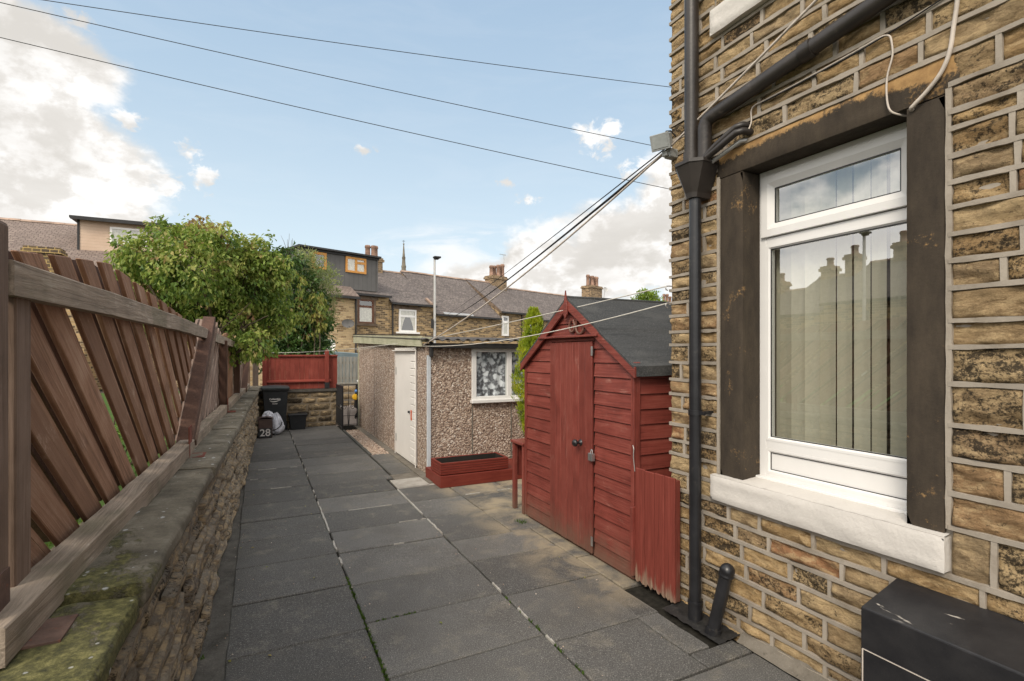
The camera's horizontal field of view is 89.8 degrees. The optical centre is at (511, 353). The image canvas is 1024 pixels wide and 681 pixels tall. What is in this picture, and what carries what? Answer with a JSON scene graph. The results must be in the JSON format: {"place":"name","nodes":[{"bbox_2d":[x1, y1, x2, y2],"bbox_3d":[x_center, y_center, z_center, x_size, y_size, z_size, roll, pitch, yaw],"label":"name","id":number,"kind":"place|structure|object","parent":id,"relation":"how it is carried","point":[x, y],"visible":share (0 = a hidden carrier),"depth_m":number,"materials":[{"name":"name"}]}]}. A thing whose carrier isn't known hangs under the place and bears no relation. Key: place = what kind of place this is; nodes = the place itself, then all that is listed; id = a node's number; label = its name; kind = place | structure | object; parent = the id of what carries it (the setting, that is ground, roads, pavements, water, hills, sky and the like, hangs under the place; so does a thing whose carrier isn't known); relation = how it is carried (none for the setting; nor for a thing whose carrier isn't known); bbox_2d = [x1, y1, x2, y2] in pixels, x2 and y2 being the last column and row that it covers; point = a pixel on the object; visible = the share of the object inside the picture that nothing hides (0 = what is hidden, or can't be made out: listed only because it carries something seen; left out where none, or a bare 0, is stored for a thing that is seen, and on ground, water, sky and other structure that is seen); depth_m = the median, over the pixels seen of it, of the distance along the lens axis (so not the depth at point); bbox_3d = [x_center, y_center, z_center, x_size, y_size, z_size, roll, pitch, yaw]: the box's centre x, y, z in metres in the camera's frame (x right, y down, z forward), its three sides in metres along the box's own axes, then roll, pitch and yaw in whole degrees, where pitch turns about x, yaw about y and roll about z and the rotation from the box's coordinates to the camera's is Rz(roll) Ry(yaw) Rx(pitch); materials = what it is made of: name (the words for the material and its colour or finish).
{"place":"outdoors","nodes":[
{"label":"outdoors","id":0,"kind":"place"},
{"bbox_2d":[44,391,179,548],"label":"lawn","id":1,"kind":"structure","parent":0,"point":[102,503],"depth_m":7.42,"materials":[{"name":"green plant"}]},
{"bbox_2d":[109,411,175,475],"bbox_3d":[-3.979,0.885,5.074,0.949,1.020,1.385,0,0,0],"label":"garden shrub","id":2,"kind":"object","parent":1,"relation":"on","point":[121,440],"visible":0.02,"depth_m":5.14,"materials":[{"name":"green plant"}]},
{"bbox_2d":[103,214,302,369],"bbox_3d":[-4.498,-0.337,7.516,2.301,3.396,2.412,0,0,29],"label":"broadleaf tree","id":3,"kind":"object","parent":1,"relation":"on","point":[183,287],"visible":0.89,"depth_m":7.18,"materials":[{"name":"green plant"}]},
{"bbox_2d":[0,2,650,145],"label":"telephone wire","id":4,"kind":"object","parent":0,"point":[310,72],"visible":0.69,"depth_m":17.83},
{"bbox_2d":[0,37,667,188],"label":"telephone wire","id":5,"kind":"object","parent":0,"point":[316,111],"visible":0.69,"depth_m":17.85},
{"bbox_2d":[0,0,671,301],"label":"sky","id":6,"kind":"structure","parent":0,"point":[80,136],"materials":[{"name":"blue"}]},
{"bbox_2d":[337,405,356,425],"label":"alley path","id":7,"kind":"structure","parent":0,"point":[353,421],"depth_m":12.28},
{"bbox_2d":[44,0,671,87],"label":"telephone wire","id":8,"kind":"object","parent":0,"point":[347,44],"visible":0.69,"depth_m":18.07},
{"bbox_2d":[224,425,800,680],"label":"paving","id":9,"kind":"structure","parent":0,"point":[306,626],"depth_m":3.54,"materials":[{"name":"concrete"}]},
{"bbox_2d":[0,386,260,680],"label":"boundary wall","id":10,"kind":"structure","parent":9,"relation":"on","point":[141,591],"depth_m":1.98,"materials":[{"name":"stone"}]},
{"bbox_2d":[0,220,249,668],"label":"wooden fence","id":11,"kind":"object","parent":10,"relation":"on","point":[65,465],"visible":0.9,"depth_m":1.84,"materials":[{"name":"brown wood"}]},
{"bbox_2d":[192,486,243,680],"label":"margin","id":12,"kind":"object","parent":9,"relation":"on","point":[211,666],"visible":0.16,"depth_m":3.22,"materials":[{"name":"concrete"}]},
{"bbox_2d":[250,361,252,385],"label":"gate pier","id":13,"kind":"structure","parent":9,"relation":"on","point":[251,374],"depth_m":11.03,"materials":[{"name":"stone"}]},
{"bbox_2d":[253,363,257,385],"bbox_3d":[-5.417,0.830,10.859,0.110,1.640,0.110,0,0,-26],"label":"gate post","id":14,"kind":"object","parent":9,"relation":"on","point":[255,375],"visible":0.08,"depth_m":10.81,"materials":[{"name":"brown wood"}]},
{"bbox_2d":[258,416,272,438],"bbox_3d":[-4.851,1.445,10.112,0.275,0.410,0.390,0,0,-26],"label":"recycling box","id":15,"kind":"object","parent":9,"relation":"on","point":[265,423],"visible":1,"depth_m":9.95,"materials":[{"name":"brown plastic"}]},
{"bbox_2d":[262,411,284,433],"bbox_3d":[-4.795,1.399,10.369,0.413,0.496,0.315,0,0,-43],"label":"carrier bag","id":16,"kind":"object","parent":9,"relation":"on","point":[278,426],"visible":0.76,"depth_m":10.36,"materials":[{"name":"white plastic"}]},
{"bbox_2d":[261,385,289,428],"bbox_3d":[-4.998,1.161,10.851,0.532,0.977,0.637,0,0,-26],"label":"wheelie bin","id":17,"kind":"object","parent":9,"relation":"on","point":[275,397],"visible":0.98,"depth_m":10.63,"materials":[{"name":"black plastic"}]},
{"bbox_2d":[287,412,307,429],"bbox_3d":[-4.674,1.482,11.208,0.390,0.335,0.310,0,0,-26],"label":"plant tub","id":18,"kind":"object","parent":9,"relation":"on","point":[297,421],"visible":1,"depth_m":11.10,"materials":[{"name":"black plastic"}]},
{"bbox_2d":[258,388,336,428],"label":"garden wall","id":19,"kind":"structure","parent":9,"relation":"on","point":[317,406],"depth_m":11.54,"materials":[{"name":"brown stone"}]},
{"bbox_2d":[262,349,337,388],"bbox_3d":[-4.692,0.357,11.442,1.555,0.881,0.115,0,0,-26],"label":"red fence","id":20,"kind":"object","parent":19,"relation":"on","point":[304,371],"visible":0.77,"depth_m":11.47,"materials":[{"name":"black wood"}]},
{"bbox_2d":[336,384,342,429],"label":"iron gate","id":21,"kind":"structure","parent":19,"relation":"attached to","point":[339,406],"depth_m":11.33,"materials":[{"name":"black metal"}]},
{"bbox_2d":[337,382,357,426],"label":"scroll gate","id":22,"kind":"structure","parent":9,"relation":"on","point":[348,415],"depth_m":11.75,"materials":[{"name":"black metal"}]},
{"bbox_2d":[340,384,355,405],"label":"alley wall","id":23,"kind":"structure","parent":9,"relation":"on","point":[351,392],"depth_m":12.73,"materials":[{"name":"stone"}]},
{"bbox_2d":[337,357,357,382],"bbox_3d":[-3.804,0.422,12.963,1.232,0.672,0.060,0,0,-26],"label":"picket fence","id":24,"kind":"object","parent":23,"relation":"on","point":[347,363],"visible":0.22,"depth_m":12.79,"materials":[{"name":"grey wood"}]},
{"bbox_2d":[352,380,357,418],"bbox_3d":[-3.697,1.162,12.419,0.357,1.032,0.351,0,0,-26],"label":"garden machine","id":25,"kind":"object","parent":9,"relation":"on","point":[354,396],"visible":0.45,"depth_m":12.26,"materials":[{"name":"yellow plastic"}]},
{"bbox_2d":[341,429,371,455],"bbox_3d":[-2.986,1.654,9.732,0.045,0.052,3.100,0,0,-26],"label":"kerb edging","id":26,"kind":"object","parent":9,"relation":"on","point":[364,449],"visible":0.74,"depth_m":9.37,"materials":[{"name":"grey concrete"}]},
{"bbox_2d":[200,519,583,680],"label":"moss","id":27,"kind":"object","parent":9,"relation":"on","point":[369,633],"visible":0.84,"depth_m":3.06,"materials":[{"name":"green plant"}]},
{"bbox_2d":[354,425,432,483],"bbox_3d":[-2.402,1.659,9.017,0.460,0.042,5.700,0,0,-26],"label":"concrete pad","id":28,"kind":"object","parent":9,"relation":"on","point":[418,472],"visible":0.68,"depth_m":7.63,"materials":[{"name":"grey concrete"}]},
{"bbox_2d":[250,430,554,644],"bbox_3d":[-2.316,1.657,6.883,9.046,0.026,3.064,0,0,41],"label":"joint mortar","id":29,"kind":"object","parent":9,"relation":"on","point":[440,531],"visible":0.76,"depth_m":5.08,"materials":[{"name":"grey concrete"}]},
{"bbox_2d":[390,477,434,488],"bbox_3d":[-1.254,1.663,6.595,0.520,0.034,0.460,0,0,-26],"label":"cement patch","id":30,"kind":"object","parent":9,"relation":"on","point":[412,482],"visible":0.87,"depth_m":6.52,"materials":[{"name":"concrete"}]},
{"bbox_2d":[216,447,661,680],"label":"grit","id":31,"kind":"object","parent":9,"relation":"on","point":[349,567],"visible":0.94,"depth_m":3.73,"materials":[{"name":"gravel"}]},
{"bbox_2d":[353,334,530,472],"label":"garage","id":32,"kind":"structure","parent":9,"relation":"on","point":[420,405],"depth_m":7.37,"materials":[{"name":"brown concrete"}]},
{"bbox_2d":[285,343,397,352],"bbox_3d":[-3.594,-0.078,9.433,4.566,0.153,0.007,0,0,38],"label":"clothes line","id":33,"kind":"object","parent":32,"relation":"attached to","point":[341,349],"visible":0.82,"depth_m":8.95,"materials":[{"name":"fabric"}]},
{"bbox_2d":[396,350,416,465],"bbox_3d":[-1.634,0.785,7.910,0.080,1.670,1.185,0,0,-26],"label":"door","id":34,"kind":"structure","parent":32,"relation":"in","point":[405,360],"depth_m":7.83,"materials":[{"name":"white paint"}]},
{"bbox_2d":[470,348,523,403],"bbox_3d":[0.048,0.311,7.540,1.410,0.792,0.135,0,0,-26],"label":"window","id":35,"kind":"structure","parent":32,"relation":"in","point":[475,399],"depth_m":7.36,"materials":[{"name":"white plastic"}]},
{"bbox_2d":[477,352,524,395],"bbox_3d":[0.011,0.300,7.614,1.290,0.750,0.024,0,0,-26],"label":"lace curtain","id":36,"kind":"object","parent":32,"relation":"hanging from","point":[490,373],"visible":0.27,"depth_m":7.48,"materials":[{"name":"white fabric"}]},
{"bbox_2d":[423,153,661,344],"bbox_3d":[-0.087,-0.732,5.207,0.014,1.260,4.246,0,0,-32],"label":"garage cable","id":37,"kind":"object","parent":32,"relation":"attached to","point":[616,195],"visible":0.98,"depth_m":4.31,"materials":[{"name":"grey plastic"}]},
{"bbox_2d":[426,458,521,487],"bbox_3d":[-0.306,1.577,6.883,1.565,0.141,0.620,0,0,-26],"label":"planter","id":38,"kind":"object","parent":9,"relation":"on","point":[463,479],"visible":0.55,"depth_m":6.49,"materials":[{"name":"red wood"}]},
{"bbox_2d":[431,452,507,474],"bbox_3d":[-0.546,1.427,6.670,0.925,0.146,0.390,0,0,-26],"label":"planter","id":39,"kind":"object","parent":38,"relation":"on","point":[449,465],"visible":1,"depth_m":6.57,"materials":[{"name":"red wood"}]},
{"bbox_2d":[511,438,524,513],"bbox_3d":[0.420,1.285,5.558,0.835,0.730,0.280,0,0,-26],"label":"potting bench","id":40,"kind":"object","parent":9,"relation":"on","point":[518,456],"visible":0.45,"depth_m":5.47,"materials":[{"name":"red wood"}]},
{"bbox_2d":[509,306,544,436],"bbox_3d":[0.271,0.538,6.188,0.593,2.225,0.579,0,0,-26],"label":"golden conifer","id":41,"kind":"object","parent":9,"relation":"on","point":[537,324],"visible":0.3,"depth_m":6.10,"materials":[{"name":"green plant"}]},
{"bbox_2d":[520,290,671,579],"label":"garden shed","id":42,"kind":"structure","parent":9,"relation":"on","point":[598,416],"depth_m":4.19,"materials":[{"name":"red wood"}]},
{"bbox_2d":[568,319,574,332],"bbox_3d":[0.516,-0.230,4.418,0.018,0.116,0.106,0,0,-26],"label":"horseshoe","id":43,"kind":"object","parent":42,"relation":"attached to","point":[569,325],"visible":0.95,"depth_m":4.43,"materials":[{"name":"brown metal"}]},
{"bbox_2d":[550,341,594,553],"bbox_3d":[0.480,0.764,4.417,0.101,1.718,0.700,0,0,-26],"label":"door","id":44,"kind":"structure","parent":42,"relation":"in","point":[572,456],"depth_m":4.41,"materials":[{"name":"red wood"}]},
{"bbox_2d":[575,319,584,334],"bbox_3d":[0.569,-0.232,4.310,0.018,0.161,0.144,0,0,-26],"label":"horseshoe","id":45,"kind":"object","parent":42,"relation":"attached to","point":[581,332],"visible":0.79,"depth_m":4.33,"materials":[{"name":"metal"}]},
{"bbox_2d":[662,0,1023,680],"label":"house","id":46,"kind":"structure","parent":9,"relation":"on","point":[796,555],"depth_m":2.50,"materials":[{"name":"stone"}]},
{"bbox_2d":[630,467,679,602],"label":"timber gate","id":47,"kind":"structure","parent":46,"relation":"attached to","point":[655,537],"depth_m":3.47,"materials":[{"name":"red wood"}]},
{"bbox_2d":[650,130,677,160],"bbox_3d":[1.009,-1.393,3.406,0.130,0.196,0.180,0,0,41],"label":"floodlight","id":48,"kind":"object","parent":46,"relation":"attached to","point":[661,141],"visible":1,"depth_m":3.37,"materials":[{"name":"white glass"}]},
{"bbox_2d":[671,0,817,146],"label":"cable","id":49,"kind":"object","parent":46,"relation":"attached to","point":[755,61],"visible":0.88,"depth_m":2.82,"materials":[{"name":"plastic"}]},
{"bbox_2d":[756,121,906,513],"bbox_3d":[1.653,-0.151,2.656,0.097,1.811,0.840,0,0,-26],"label":"window","id":50,"kind":"structure","parent":46,"relation":"in","point":[876,479],"depth_m":2.68,"materials":[{"name":"white plastic"}]},
{"bbox_2d":[776,151,906,456],"bbox_3d":[1.741,-0.182,2.699,0.040,1.665,0.800,0,0,-26],"label":"vertical blind","id":51,"kind":"object","parent":46,"relation":"hanging from","point":[805,342],"visible":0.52,"depth_m":2.71,"materials":[{"name":"beige fabric"}]},
{"bbox_2d":[861,578,1023,680],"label":"meter box","id":52,"kind":"object","parent":46,"relation":"attached to","point":[910,631],"visible":1,"depth_m":1.95,"materials":[{"name":"black paint"}]},
{"bbox_2d":[863,648,931,680],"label":"door","id":53,"kind":"structure","parent":52,"relation":"in","point":[875,668],"depth_m":2.05,"materials":[{"name":"black paint"}]},
{"bbox_3d":[1.056,-0.320,3.452,0.074,0.037,0.007,0,0,-26],"label":"line hook","id":54,"kind":"object","parent":46,"relation":"attached to","visible":0},
{"bbox_2d":[426,303,665,346],"bbox_3d":[-0.083,-0.211,5.215,0.007,0.256,4.196,0,0,-33],"label":"clothes line","id":55,"kind":"object","parent":54,"relation":"hanging from","point":[560,329],"visible":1,"depth_m":4.35,"materials":[{"name":"fabric"}]},
{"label":"gravel bed","id":56,"kind":"structure","parent":9,"relation":"on","visible":0},
{"bbox_2d":[346,429,387,454],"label":"gravel","id":57,"kind":"structure","parent":56,"relation":"on","point":[367,440],"depth_m":9.46,"materials":[{"name":"beige gravel"}]},
{"label":"ground","id":58,"kind":"structure","parent":0,"visible":0},
{"bbox_2d":[0,215,201,388],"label":"terraced house","id":59,"kind":"structure","parent":58,"relation":"on","point":[84,237],"depth_m":26.20,"materials":[{"name":"stone"}]},
{"bbox_2d":[110,227,146,246],"bbox_3d":[-20.037,-6.070,26.891,1.580,0.900,0.125,0,0,-26],"label":"window","id":60,"kind":"structure","parent":59,"relation":"in","point":[116,231],"depth_m":26.74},
{"bbox_2d":[235,236,339,374],"bbox_3d":[-5.620,-0.609,12.777,2.569,4.721,2.091,0,0,-26],"label":"evergreen tree","id":61,"kind":"object","parent":58,"relation":"on","point":[306,348],"visible":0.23,"depth_m":12.59,"materials":[{"name":"green plant"}]},
{"bbox_2d":[196,244,391,385],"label":"terraced house","id":62,"kind":"structure","parent":58,"relation":"on","point":[363,304],"depth_m":30.72,"materials":[{"name":"stone"}]},
{"bbox_2d":[312,252,326,268],"bbox_3d":[-10.962,-5.250,29.209,0.125,0.960,0.860,0,0,44],"label":"window","id":63,"kind":"structure","parent":62,"relation":"in","point":[319,254],"depth_m":29.28,"materials":[{"name":"brown wood"}]},
{"bbox_2d":[342,319,354,327],"bbox_3d":[-9.378,-1.690,29.309,0.613,0.507,0.481,0,0,15],"label":"satellite dish","id":64,"kind":"object","parent":62,"relation":"attached to","point":[348,323],"visible":1,"depth_m":29.36,"materials":[{"name":"grey metal"}]},
{"bbox_2d":[345,256,365,273],"bbox_3d":[-9.374,-5.265,30.866,0.125,0.930,1.350,0,0,44],"label":"window","id":65,"kind":"structure","parent":62,"relation":"in","point":[352,264],"depth_m":30.79,"materials":[{"name":"brown wood"}]},
{"bbox_2d":[358,299,373,323],"bbox_3d":[-8.932,-2.540,31.356,0.125,1.460,1.070,0,0,44],"label":"window","id":66,"kind":"structure","parent":62,"relation":"in","point":[365,307],"depth_m":31.34,"materials":[{"name":"white glass"}]},
{"bbox_2d":[279,272,328,354],"bbox_3d":[-5.117,-0.139,12.329,1.470,3.795,1.050,0,0,-26],"label":"autumn shrub","id":67,"kind":"object","parent":58,"relation":"on","point":[314,298],"visible":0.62,"depth_m":12.40,"materials":[{"name":"green plant"}]},
{"bbox_2d":[290,244,343,324],"bbox_3d":[-5.324,-0.592,13.665,1.710,4.694,1.465,0,0,-26],"label":"feathery tree","id":68,"kind":"object","parent":58,"relation":"on","point":[327,280],"visible":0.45,"depth_m":13.61,"materials":[{"name":"green plant"}]},
{"bbox_2d":[324,351,357,382],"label":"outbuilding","id":69,"kind":"structure","parent":58,"relation":"on","point":[344,354],"depth_m":15.38,"materials":[{"name":"grey metal"}]},
{"bbox_2d":[401,243,405,270],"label":"church spire","id":70,"kind":"structure","parent":58,"relation":"on","point":[403,266],"depth_m":299.28,"materials":[{"name":"stone"}]},
{"bbox_2d":[378,270,436,342],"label":"terraced house","id":71,"kind":"structure","parent":58,"relation":"on","point":[410,308],"depth_m":34.20,"materials":[{"name":"stone"}]},
{"bbox_2d":[399,309,415,331],"bbox_3d":[-6.822,-2.110,33.558,0.125,1.460,1.330,0,0,44],"label":"window","id":72,"kind":"structure","parent":71,"relation":"in","point":[407,318],"depth_m":33.55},
{"bbox_2d":[431,256,440,342],"bbox_3d":[-4.290,-1.850,29.005,0.500,7.200,0.390,0,0,-26],"label":"street lamp","id":73,"kind":"object","parent":58,"relation":"on","point":[433,323],"visible":0.75,"depth_m":29.00,"materials":[{"name":"metal"}]},
{"bbox_2d":[439,156,661,321],"bbox_3d":[-1.657,-1.490,16.251,0.019,0.542,26.188,0,0,-12],"label":"overhead cable","id":74,"kind":"object","parent":73,"relation":"attached to","point":[598,207],"visible":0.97,"depth_m":5.32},
{"bbox_2d":[437,149,664,320],"bbox_3d":[-1.655,-1.582,16.257,0.009,0.386,26.175,0,0,-12],"label":"thin overhead cable","id":75,"kind":"object","parent":73,"relation":"attached to","point":[579,215],"visible":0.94,"depth_m":4.95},
{"bbox_2d":[400,270,501,343],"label":"terraced house","id":76,"kind":"structure","parent":58,"relation":"on","point":[453,293],"depth_m":38.11,"materials":[{"name":"stone"}]},
{"bbox_2d":[465,264,526,343],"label":"terraced house","id":77,"kind":"structure","parent":58,"relation":"on","point":[505,307],"depth_m":41.41,"materials":[{"name":"stone"}]},
{"bbox_2d":[502,316,508,335],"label":"window","id":78,"kind":"structure","parent":77,"relation":"in","point":[505,327],"depth_m":40.10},
{"bbox_2d":[501,274,602,330],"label":"terraced house","id":79,"kind":"structure","parent":58,"relation":"on","point":[545,302],"depth_m":47.31,"materials":[{"name":"stone"}]},
{"bbox_2d":[630,288,664,300],"bbox_3d":[9.186,-1.379,35.068,2.709,6.274,2.141,0,0,-26],"label":"broadleaf tree","id":80,"kind":"object","parent":58,"relation":"on","point":[651,295],"visible":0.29,"depth_m":34.74,"materials":[{"name":"green plant"}]},
{"bbox_2d":[662,294,671,301],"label":"terraced house","id":81,"kind":"structure","parent":58,"relation":"on","point":[668,297],"depth_m":67.31,"materials":[{"name":"brick"}]},
{"bbox_3d":[1.056,-0.435,3.452,0.074,0.037,0.007,0,0,-26],"label":"line hook","id":82,"kind":"object","parent":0,"visible":0},
{"bbox_2d":[357,285,667,349],"bbox_3d":[-1.281,-0.260,7.579,0.007,0.388,9.485,0,0,-29],"label":"clothes line","id":83,"kind":"object","parent":82,"relation":"hanging from","point":[556,311],"visible":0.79,"depth_m":4.56,"materials":[{"name":"fabric"}]}
]}

